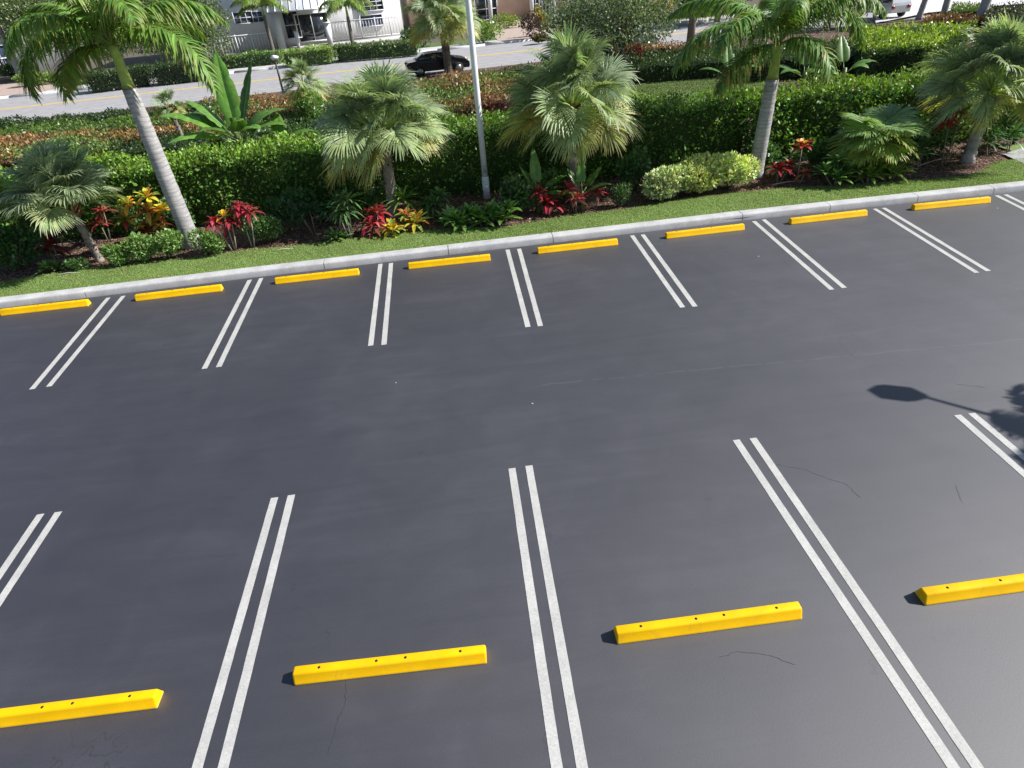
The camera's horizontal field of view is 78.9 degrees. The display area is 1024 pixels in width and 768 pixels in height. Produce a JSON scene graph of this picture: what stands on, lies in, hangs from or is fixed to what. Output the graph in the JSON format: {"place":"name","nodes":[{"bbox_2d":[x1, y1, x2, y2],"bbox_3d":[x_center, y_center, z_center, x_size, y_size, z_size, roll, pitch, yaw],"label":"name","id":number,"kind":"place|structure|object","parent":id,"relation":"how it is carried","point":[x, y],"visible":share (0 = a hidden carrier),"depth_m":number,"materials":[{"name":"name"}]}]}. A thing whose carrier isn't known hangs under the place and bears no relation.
{"place":"outdoors","nodes":[
{"label":"outdoors","id":0,"kind":"place"},
{"bbox_2d":[181,0,405,62],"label":"white house","id":1,"kind":"structure","parent":0,"point":[301,24],"depth_m":59.51,"materials":[{"name":"paint"}]},
{"bbox_2d":[293,11,328,42],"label":"window","id":2,"kind":"structure","parent":1,"relation":"in","point":[311,23],"depth_m":59.82,"materials":[{"name":"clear glass"}]},
{"bbox_2d":[0,0,768,83],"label":"front garden","id":3,"kind":"object","parent":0,"point":[130,59],"depth_m":62.93,"materials":[{"name":"plant"}]},
{"bbox_2d":[0,0,80,73],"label":"broadleaf tree","id":4,"kind":"object","parent":3,"relation":"on","point":[11,11],"visible":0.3,"depth_m":50.87,"materials":[{"name":"green plant"}]},
{"bbox_2d":[230,0,291,52],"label":"royal palm","id":5,"kind":"object","parent":3,"relation":"on","point":[268,3],"visible":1,"depth_m":53.50,"materials":[{"name":"green plant"}]},
{"bbox_2d":[401,0,612,28],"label":"peach house","id":6,"kind":"structure","parent":3,"relation":"on","point":[487,10],"depth_m":68.89,"materials":[{"name":"paint"}]},
{"bbox_2d":[0,1,858,96],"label":"sidewalk","id":7,"kind":"structure","parent":0,"point":[281,64],"depth_m":51.92,"materials":[{"name":"concrete"}]},
{"bbox_2d":[279,43,335,66],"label":"hedge","id":8,"kind":"object","parent":7,"relation":"on","point":[320,54],"visible":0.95,"depth_m":48.73,"materials":[{"name":"green plant"}]},
{"bbox_2d":[52,0,858,87],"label":"verge","id":9,"kind":"structure","parent":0,"point":[434,44],"depth_m":54.68,"materials":[{"name":"green plant"}]},
{"bbox_2d":[138,0,234,59],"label":"broadleaf tree","id":10,"kind":"object","parent":9,"relation":"on","point":[207,32],"visible":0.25,"depth_m":48.55,"materials":[{"name":"green plant"}]},
{"bbox_2d":[218,49,281,68],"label":"hedge","id":11,"kind":"object","parent":9,"relation":"on","point":[259,58],"visible":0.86,"depth_m":50.27,"materials":[{"name":"green plant"}]},
{"bbox_2d":[318,0,374,44],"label":"royal palm","id":12,"kind":"object","parent":9,"relation":"on","point":[335,5],"visible":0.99,"depth_m":51.10,"materials":[{"name":"green plant"}]},
{"bbox_2d":[332,37,422,61],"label":"hedge","id":13,"kind":"object","parent":9,"relation":"on","point":[356,51],"visible":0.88,"depth_m":49.00,"materials":[{"name":"green plant"}]},
{"bbox_2d":[0,191,1023,767],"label":"parking lot","id":14,"kind":"structure","parent":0,"point":[620,401],"depth_m":8.08,"materials":[{"name":"grey asphalt"}]},
{"bbox_2d":[0,511,61,605],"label":"stall line","id":15,"kind":"object","parent":14,"relation":"on","point":[26,559],"visible":1,"depth_m":7.95,"materials":[{"name":"white paint"}]},
{"bbox_2d":[0,299,90,315],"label":"wheel stop","id":16,"kind":"object","parent":14,"relation":"on","point":[44,307],"visible":1,"depth_m":14.05,"materials":[{"name":"yellow paint"}]},
{"bbox_2d":[29,296,124,389],"bbox_3d":[-8.871,-0.979,12.866,0.440,0.001,3.845,-9,34,-6],"label":"stall line","id":17,"kind":"object","parent":14,"relation":"on","point":[64,350],"visible":1,"depth_m":12.58,"materials":[{"name":"white paint"}]},
{"bbox_2d":[0,689,163,727],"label":"wheel stop","id":18,"kind":"object","parent":14,"relation":"on","point":[79,708],"visible":1,"depth_m":6.05,"materials":[{"name":"concrete"}]},
{"bbox_2d":[134,284,223,301],"bbox_3d":[-7.613,-2.099,14.229,1.920,0.134,0.176,-7,34,-4],"label":"wheel stop","id":19,"kind":"object","parent":14,"relation":"on","point":[179,292],"visible":1,"depth_m":14.18,"materials":[{"name":"concrete"}]},
{"bbox_2d":[202,278,262,368],"bbox_3d":[-5.790,-1.392,13.070,0.366,0.001,3.980,-8,34,-4],"label":"stall line","id":20,"kind":"object","parent":14,"relation":"on","point":[220,337],"visible":1,"depth_m":12.73,"materials":[{"name":"white paint"}]},
{"bbox_2d":[192,494,294,767],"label":"stall line","id":21,"kind":"object","parent":14,"relation":"on","point":[229,741],"visible":1,"depth_m":6.59,"materials":[{"name":"white paint"}]},
{"bbox_2d":[274,268,359,284],"bbox_3d":[-4.516,-2.509,14.425,1.920,0.134,0.176,-7,34,-3],"label":"wheel stop","id":22,"kind":"object","parent":14,"relation":"on","point":[317,276],"visible":1,"depth_m":14.38,"materials":[{"name":"concrete"}]},
{"bbox_2d":[368,263,392,345],"bbox_3d":[-2.774,-1.808,13.286,0.358,0.001,3.940,-8,34,-4],"label":"stall line","id":23,"kind":"object","parent":14,"relation":"on","point":[386,313],"visible":1,"depth_m":12.99,"materials":[{"name":"white paint"}]},
{"bbox_2d":[292,645,486,685],"bbox_3d":[-1.217,2.794,6.235,1.920,0.134,0.176,-6,34,-1],"label":"wheel stop","id":24,"kind":"object","parent":14,"relation":"on","point":[387,665],"visible":1,"depth_m":6.19,"materials":[{"name":"concrete"}]},
{"bbox_2d":[408,254,490,268],"bbox_3d":[-1.467,-2.878,14.570,1.920,0.134,0.176,-6,34,-2],"label":"wheel stop","id":25,"kind":"object","parent":14,"relation":"on","point":[449,261],"visible":1,"depth_m":14.52,"materials":[{"name":"concrete"}]},
{"bbox_2d":[0,181,1023,307],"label":"kerb","id":26,"kind":"structure","parent":14,"relation":"on","point":[360,259],"depth_m":15.12,"materials":[{"name":"concrete"}]},
{"bbox_2d":[506,249,542,326],"bbox_3d":[0.237,-2.179,13.438,0.407,0.001,3.930,-7,34,-3],"label":"stall line","id":27,"kind":"object","parent":14,"relation":"on","point":[520,297],"visible":1,"depth_m":13.13,"materials":[{"name":"white paint"}]},
{"bbox_2d":[509,465,587,767],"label":"stall line","id":28,"kind":"object","parent":14,"relation":"on","point":[573,720],"visible":1,"depth_m":6.44,"materials":[{"name":"white paint"}]},
{"bbox_2d":[537,238,617,253],"bbox_3d":[1.555,-3.283,14.771,1.920,0.134,0.176,-7,34,-3],"label":"wheel stop","id":29,"kind":"object","parent":14,"relation":"on","point":[577,246],"visible":1,"depth_m":14.72,"materials":[{"name":"concrete"}]},
{"bbox_2d":[631,234,696,307],"bbox_3d":[3.240,-2.566,13.616,0.362,0.001,3.894,-6,34,-2],"label":"stall line","id":30,"kind":"object","parent":14,"relation":"on","point":[671,274],"visible":1,"depth_m":13.34,"materials":[{"name":"white paint"}]},
{"bbox_2d":[665,223,744,238],"bbox_3d":[4.634,-3.684,14.958,1.920,0.134,0.176,-7,34,-3],"label":"wheel stop","id":31,"kind":"object","parent":14,"relation":"on","point":[704,231],"visible":1,"depth_m":14.91,"materials":[{"name":"concrete"}]},
{"bbox_2d":[614,601,801,643],"bbox_3d":[2.004,2.420,6.364,1.920,0.134,0.176,-7,34,-2],"label":"wheel stop","id":32,"kind":"object","parent":14,"relation":"on","point":[705,623],"visible":1,"depth_m":6.32,"materials":[{"name":"concrete"}]},
{"bbox_2d":[752,219,846,289],"bbox_3d":[6.253,-2.967,13.812,0.368,0.001,3.966,-6,34,-1],"label":"stall line","id":33,"kind":"object","parent":14,"relation":"on","point":[813,273],"visible":1,"depth_m":13.51,"materials":[{"name":"white paint"}]},
{"bbox_2d":[788,209,866,224],"bbox_3d":[7.685,-4.071,15.128,1.920,0.134,0.176,-7,34,-3],"label":"wheel stop","id":34,"kind":"object","parent":14,"relation":"on","point":[827,217],"visible":1,"depth_m":15.08,"materials":[{"name":"concrete"}]},
{"bbox_2d":[733,438,983,767],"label":"stall line","id":35,"kind":"object","parent":14,"relation":"on","point":[944,753],"visible":1,"depth_m":6.27,"materials":[{"name":"white paint"}]},
{"bbox_2d":[874,208,990,272],"bbox_3d":[9.236,-3.296,13.906,0.352,0.001,3.865,-5,34,0],"label":"stall line","id":36,"kind":"object","parent":14,"relation":"on","point":[935,246],"visible":1,"depth_m":13.63,"materials":[{"name":"white paint"}]},
{"bbox_2d":[910,196,990,210],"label":"wheel stop","id":37,"kind":"object","parent":14,"relation":"on","point":[950,203],"visible":1,"depth_m":15.21,"materials":[{"name":"concrete"}]},
{"bbox_2d":[915,573,1023,605],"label":"wheel stop","id":38,"kind":"object","parent":14,"relation":"on","point":[968,590],"visible":1,"depth_m":6.41,"materials":[{"name":"concrete"}]},
{"bbox_2d":[954,413,1023,476],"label":"stall line","id":39,"kind":"object","parent":14,"relation":"on","point":[993,446],"visible":1,"depth_m":8.33,"materials":[{"name":"white paint"}]},
{"bbox_2d":[0,16,1023,281],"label":"planting bed","id":40,"kind":"object","parent":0,"point":[478,198],"depth_m":17.34,"materials":[{"name":"plant"}]},
{"bbox_2d":[0,225,56,269],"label":"shrub","id":41,"kind":"object","parent":40,"relation":"on","point":[12,245],"visible":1,"depth_m":15.78,"materials":[{"name":"green plant"}]},
{"bbox_2d":[36,226,73,265],"bbox_3d":[-11.662,-3.516,15.943,1.149,1.008,0.751,-7,34,-3],"label":"croton","id":42,"kind":"object","parent":40,"relation":"on","point":[48,240],"visible":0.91,"depth_m":15.84,"materials":[{"name":"red plant"}]},
{"bbox_2d":[0,133,129,262],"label":"fan palm","id":43,"kind":"object","parent":40,"relation":"on","point":[49,170],"visible":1,"depth_m":14.73,"materials":[{"name":"green plant"}]},
{"bbox_2d":[0,110,197,139],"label":"hedge","id":44,"kind":"object","parent":40,"relation":"on","point":[107,123],"visible":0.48,"depth_m":30.77,"materials":[{"name":"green plant"}]},
{"bbox_2d":[0,100,217,131],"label":"hedge","id":45,"kind":"object","parent":40,"relation":"on","point":[109,112],"visible":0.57,"depth_m":32.44,"materials":[{"name":"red plant"}]},
{"bbox_2d":[1,0,230,249],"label":"royal palm","id":46,"kind":"object","parent":40,"relation":"on","point":[105,20],"visible":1,"depth_m":13.75,"materials":[{"name":"green plant"}]},
{"bbox_2d":[0,122,234,169],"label":"hedge","id":47,"kind":"object","parent":40,"relation":"on","point":[14,147],"visible":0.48,"depth_m":27.23,"materials":[{"name":"green plant"}]},
{"bbox_2d":[99,240,141,265],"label":"shrub","id":48,"kind":"object","parent":40,"relation":"on","point":[118,253],"visible":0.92,"depth_m":15.51,"materials":[{"name":"green plant"}]},
{"bbox_2d":[111,187,171,240],"bbox_3d":[-9.646,-4.321,16.365,1.709,1.567,1.076,-14,35,-13],"label":"croton","id":49,"kind":"object","parent":40,"relation":"on","point":[143,227],"visible":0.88,"depth_m":16.21,"materials":[{"name":"yellow plant"}]},
{"bbox_2d":[124,232,158,261],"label":"shrub","id":50,"kind":"object","parent":40,"relation":"on","point":[144,243],"visible":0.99,"depth_m":15.57,"materials":[{"name":"green plant"}]},
{"bbox_2d":[107,125,211,164],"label":"hedge","id":51,"kind":"object","parent":40,"relation":"on","point":[135,149],"visible":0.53,"depth_m":24.61,"materials":[{"name":"green plant"}]},
{"bbox_2d":[150,228,184,258],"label":"shrub","id":52,"kind":"object","parent":40,"relation":"on","point":[170,243],"visible":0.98,"depth_m":15.64,"materials":[{"name":"green plant"}]},
{"bbox_2d":[150,88,187,135],"bbox_3d":[-13.716,-10.655,25.288,1.524,2.602,1.540,-7,34,-3],"label":"fan palm","id":53,"kind":"object","parent":40,"relation":"on","point":[165,94],"visible":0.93,"depth_m":24.86,"materials":[{"name":"green plant"}]},
{"bbox_2d":[0,129,381,244],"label":"hedge","id":54,"kind":"object","parent":40,"relation":"on","point":[212,182],"visible":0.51,"depth_m":17.57,"materials":[{"name":"green plant"}]},
{"bbox_2d":[186,227,226,255],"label":"shrub","id":55,"kind":"object","parent":40,"relation":"on","point":[207,244],"visible":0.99,"depth_m":15.63,"materials":[{"name":"green plant"}]},
{"bbox_2d":[157,47,287,145],"bbox_3d":[-9.158,-8.322,19.833,3.733,4.211,2.118,-24,39,-26],"label":"banana plant","id":56,"kind":"object","parent":40,"relation":"on","point":[233,108],"visible":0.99,"depth_m":19.70,"materials":[{"name":"green plant"}]},
{"bbox_2d":[202,209,246,250],"bbox_3d":[-7.319,-3.876,15.831,1.115,1.084,0.721,-7,34,-3],"label":"cordyline","id":57,"kind":"object","parent":40,"relation":"on","point":[213,221],"visible":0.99,"depth_m":15.66,"materials":[{"name":"red plant"}]},
{"bbox_2d":[233,212,283,243],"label":"shrub","id":58,"kind":"object","parent":40,"relation":"on","point":[262,231],"visible":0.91,"depth_m":16.08,"materials":[{"name":"green plant"}]},
{"bbox_2d":[200,86,350,120],"bbox_3d":[-11.948,-14.736,32.432,9.968,1.037,5.167,-7,34,-3],"label":"hedge","id":59,"kind":"object","parent":40,"relation":"on","point":[260,103],"visible":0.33,"depth_m":31.72,"materials":[{"name":"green plant"}]},
{"bbox_2d":[263,196,306,233],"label":"shrub","id":60,"kind":"object","parent":40,"relation":"on","point":[278,211],"visible":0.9,"depth_m":16.54,"materials":[{"name":"green plant"}]},
{"bbox_2d":[277,185,317,217],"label":"shrub","id":61,"kind":"object","parent":40,"relation":"on","point":[300,195],"visible":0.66,"depth_m":17.41,"materials":[{"name":"green plant"}]},
{"bbox_2d":[279,57,330,109],"bbox_3d":[-9.018,-12.711,27.248,2.246,3.080,2.011,15,39,26],"label":"fan palm","id":62,"kind":"object","parent":40,"relation":"on","point":[300,67],"visible":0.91,"depth_m":26.86,"materials":[{"name":"green plant"}]},
{"bbox_2d":[292,86,324,123],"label":"shrub","id":63,"kind":"object","parent":40,"relation":"on","point":[303,103],"visible":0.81,"depth_m":26.64,"materials":[{"name":"green plant"}]},
{"bbox_2d":[217,101,421,154],"bbox_3d":[-8.294,-10.898,26.116,9.611,1.310,5.364,-7,34,-3],"label":"hedge","id":64,"kind":"object","parent":40,"relation":"on","point":[293,123],"visible":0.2,"depth_m":25.69,"materials":[{"name":"green plant"}]},
{"bbox_2d":[325,186,366,238],"bbox_3d":[-4.196,-4.300,15.861,1.154,1.291,1.012,-7,34,-3],"label":"dracaena","id":65,"kind":"object","parent":40,"relation":"on","point":[340,212],"visible":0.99,"depth_m":15.73,"materials":[{"name":"green plant"}]},
{"bbox_2d":[354,203,392,238],"bbox_3d":[-3.603,-4.146,16.159,1.086,0.980,1.063,-7,34,-3],"label":"cordyline","id":66,"kind":"object","parent":40,"relation":"on","point":[377,209],"visible":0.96,"depth_m":16.05,"materials":[{"name":"red plant"}]},
{"bbox_2d":[310,57,456,218],"bbox_3d":[-3.331,-6.230,16.257,3.921,3.953,3.860,-7,34,-3],"label":"fan palm","id":67,"kind":"object","parent":40,"relation":"on","point":[384,91],"visible":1,"depth_m":15.41,"materials":[{"name":"green plant"}]},
{"bbox_2d":[417,186,457,219],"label":"strap plant","id":68,"kind":"object","parent":40,"relation":"on","point":[432,198],"visible":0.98,"depth_m":16.92,"materials":[{"name":"green plant"}]},
{"bbox_2d":[401,0,481,75],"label":"fan palm","id":69,"kind":"object","parent":40,"relation":"on","point":[446,25],"visible":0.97,"depth_m":36.67,"materials":[{"name":"green plant"}]},
{"bbox_2d":[438,201,483,231],"bbox_3d":[-1.357,-4.308,16.070,1.110,0.672,1.085,6,36,15],"label":"bromeliad","id":70,"kind":"object","parent":40,"relation":"on","point":[458,217],"visible":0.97,"depth_m":16.02,"materials":[{"name":"green plant"}]},
{"bbox_2d":[408,72,530,124],"bbox_3d":[-1.891,-13.154,28.634,6.151,1.265,7.606,-7,34,-3],"label":"hedge","id":71,"kind":"object","parent":40,"relation":"on","point":[459,98],"visible":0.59,"depth_m":27.82,"materials":[{"name":"red plant"}]},
{"bbox_2d":[465,0,489,198],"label":"light pole","id":72,"kind":"object","parent":40,"relation":"on","point":[485,176],"visible":1,"depth_m":16.59,"materials":[{"name":"silver metal"}]},
{"bbox_2d":[405,59,568,89],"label":"hedge","id":73,"kind":"object","parent":40,"relation":"on","point":[455,78],"visible":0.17,"depth_m":32.86,"materials":[{"name":"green plant"}]},
{"bbox_2d":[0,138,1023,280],"bbox_3d":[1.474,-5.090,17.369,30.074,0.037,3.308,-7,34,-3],"label":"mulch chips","id":74,"kind":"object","parent":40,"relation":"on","point":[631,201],"visible":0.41,"depth_m":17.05,"materials":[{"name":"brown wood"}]},
{"bbox_2d":[498,171,537,213],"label":"shrub","id":75,"kind":"object","parent":40,"relation":"on","point":[512,187],"visible":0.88,"depth_m":16.40,"materials":[{"name":"green plant"}]},
{"bbox_2d":[516,148,568,212],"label":"banana plant","id":76,"kind":"object","parent":40,"relation":"on","point":[534,175],"visible":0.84,"depth_m":16.43,"materials":[{"name":"green plant"}]},
{"bbox_2d":[372,83,760,201],"bbox_3d":[1.553,-7.332,18.764,11.717,2.274,2.112,-7,34,-3],"label":"hedge","id":77,"kind":"object","parent":40,"relation":"on","point":[675,131],"visible":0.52,"depth_m":18.35,"materials":[{"name":"green plant"}]},
{"bbox_2d":[495,20,643,202],"bbox_3d":[1.435,-6.888,16.120,3.804,4.481,4.067,9,37,20],"label":"fan palm","id":78,"kind":"object","parent":40,"relation":"on","point":[574,61],"visible":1,"depth_m":15.24,"materials":[{"name":"green plant"}]},
{"bbox_2d":[560,153,610,210],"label":"banana plant","id":79,"kind":"object","parent":40,"relation":"on","point":[578,177],"visible":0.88,"depth_m":16.39,"materials":[{"name":"green plant"}]},
{"bbox_2d":[537,0,692,63],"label":"broadleaf tree","id":80,"kind":"object","parent":40,"relation":"on","point":[627,15],"visible":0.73,"depth_m":31.23,"materials":[{"name":"green plant"}]},
{"bbox_2d":[614,145,651,190],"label":"shrub","id":81,"kind":"object","parent":40,"relation":"on","point":[636,172],"visible":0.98,"depth_m":17.28,"materials":[{"name":"green plant"}]},
{"bbox_2d":[639,162,700,200],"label":"variegated shrub","id":82,"kind":"object","parent":40,"relation":"on","point":[667,180],"visible":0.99,"depth_m":16.40,"materials":[{"name":"green plant"}]},
{"bbox_2d":[582,40,772,85],"bbox_3d":[8.671,-17.055,32.946,10.480,1.328,5.396,-2,34,4],"label":"hedge","id":83,"kind":"object","parent":40,"relation":"on","point":[650,66],"visible":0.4,"depth_m":31.35,"materials":[{"name":"green plant"}]},
{"bbox_2d":[677,151,725,194],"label":"variegated shrub","id":84,"kind":"object","parent":40,"relation":"on","point":[704,182],"visible":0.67,"depth_m":16.57,"materials":[{"name":"green plant"}]},
{"bbox_2d":[702,150,761,188],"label":"variegated shrub","id":85,"kind":"object","parent":40,"relation":"on","point":[738,167],"visible":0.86,"depth_m":16.71,"materials":[{"name":"green plant"}]},
{"bbox_2d":[664,0,887,179],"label":"royal palm","id":86,"kind":"object","parent":40,"relation":"on","point":[777,25],"visible":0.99,"depth_m":15.63,"materials":[{"name":"green plant"}]},
{"bbox_2d":[742,35,857,82],"bbox_3d":[14.490,-16.071,30.622,6.854,1.414,4.616,-2,34,4],"label":"hedge","id":87,"kind":"object","parent":40,"relation":"on","point":[787,60],"visible":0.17,"depth_m":29.40,"materials":[{"name":"green plant"}]},
{"bbox_2d":[807,138,848,168],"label":"shrub","id":88,"kind":"object","parent":40,"relation":"on","point":[818,152],"visible":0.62,"depth_m":17.49,"materials":[{"name":"green plant"}]},
{"bbox_2d":[808,148,865,185],"bbox_3d":[8.749,-5.737,16.584,1.523,0.971,1.228,-7,34,-3],"label":"bromeliad","id":89,"kind":"object","parent":40,"relation":"on","point":[837,173],"visible":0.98,"depth_m":16.56,"materials":[{"name":"green plant"}]},
{"bbox_2d":[850,148,891,183],"bbox_3d":[9.551,-5.853,16.612,1.479,1.014,1.061,-22,38,-24],"label":"bromeliad","id":90,"kind":"object","parent":40,"relation":"on","point":[868,170],"visible":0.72,"depth_m":16.57,"materials":[{"name":"green plant"}]},
{"bbox_2d":[825,102,932,175],"bbox_3d":[9.858,-6.543,16.936,2.612,1.755,2.598,-7,34,-3],"label":"fan palm","id":91,"kind":"object","parent":40,"relation":"on","point":[861,135],"visible":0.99,"depth_m":16.37,"materials":[{"name":"green plant"}]},
{"bbox_2d":[741,62,1022,164],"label":"hedge","id":92,"kind":"object","parent":40,"relation":"on","point":[813,110],"visible":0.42,"depth_m":18.50,"materials":[{"name":"green plant"}]},
{"bbox_2d":[851,19,977,78],"bbox_3d":[17.398,-14.159,26.714,4.910,2.259,8.037,10,37,21],"label":"hedge","id":93,"kind":"object","parent":40,"relation":"on","point":[890,50],"visible":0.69,"depth_m":24.76,"materials":[{"name":"green plant"}]},
{"bbox_2d":[921,11,984,28],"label":"hedge","id":94,"kind":"object","parent":40,"relation":"on","point":[946,17],"visible":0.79,"depth_m":40.14,"materials":[{"name":"green plant"}]},
{"bbox_2d":[908,7,1023,163],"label":"fan palm","id":95,"kind":"object","parent":40,"relation":"on","point":[997,48],"visible":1,"depth_m":16.20,"materials":[{"name":"green plant"}]},
{"bbox_2d":[980,0,1023,28],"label":"hedge","id":96,"kind":"object","parent":40,"relation":"on","point":[1012,9],"visible":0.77,"depth_m":38.61,"materials":[{"name":"green plant"}]},
{"bbox_2d":[0,3,1023,121],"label":"road","id":97,"kind":"structure","parent":0,"point":[180,95],"depth_m":44.08,"materials":[{"name":"grey asphalt"}]},
{"bbox_2d":[81,61,156,91],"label":"hedge","id":98,"kind":"object","parent":97,"relation":"on","point":[110,80],"visible":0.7,"depth_m":45.02,"materials":[{"name":"green plant"}]},
{"bbox_2d":[146,56,214,84],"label":"hedge","id":99,"kind":"object","parent":97,"relation":"on","point":[165,73],"visible":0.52,"depth_m":45.39,"materials":[{"name":"green plant"}]},
{"bbox_2d":[0,4,847,98],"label":"street kerb","id":100,"kind":"structure","parent":97,"relation":"on","point":[257,69],"depth_m":51.04,"materials":[{"name":"grey concrete"}]},
{"bbox_2d":[404,50,469,76],"bbox_3d":[-4.844,-20.704,40.069,4.018,1.300,2.000,-11,35,-9],"label":"parked car","id":101,"kind":"object","parent":97,"relation":"on","point":[422,63],"visible":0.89,"depth_m":39.38,"materials":[{"name":"black paint"}]},
{"bbox_2d":[0,151,1023,296],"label":"lawn","id":102,"kind":"structure","parent":0,"point":[272,257],"depth_m":15.78,"materials":[{"name":"green plant"}]},
{"bbox_2d":[576,76,764,105],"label":"lawn","id":103,"kind":"structure","parent":0,"point":[673,83],"depth_m":30.01,"materials":[{"name":"green plant"}]},
{"bbox_2d":[876,0,1023,22],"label":"pavement","id":104,"kind":"structure","parent":0,"point":[933,5],"depth_m":49.24,"materials":[{"name":"concrete"}]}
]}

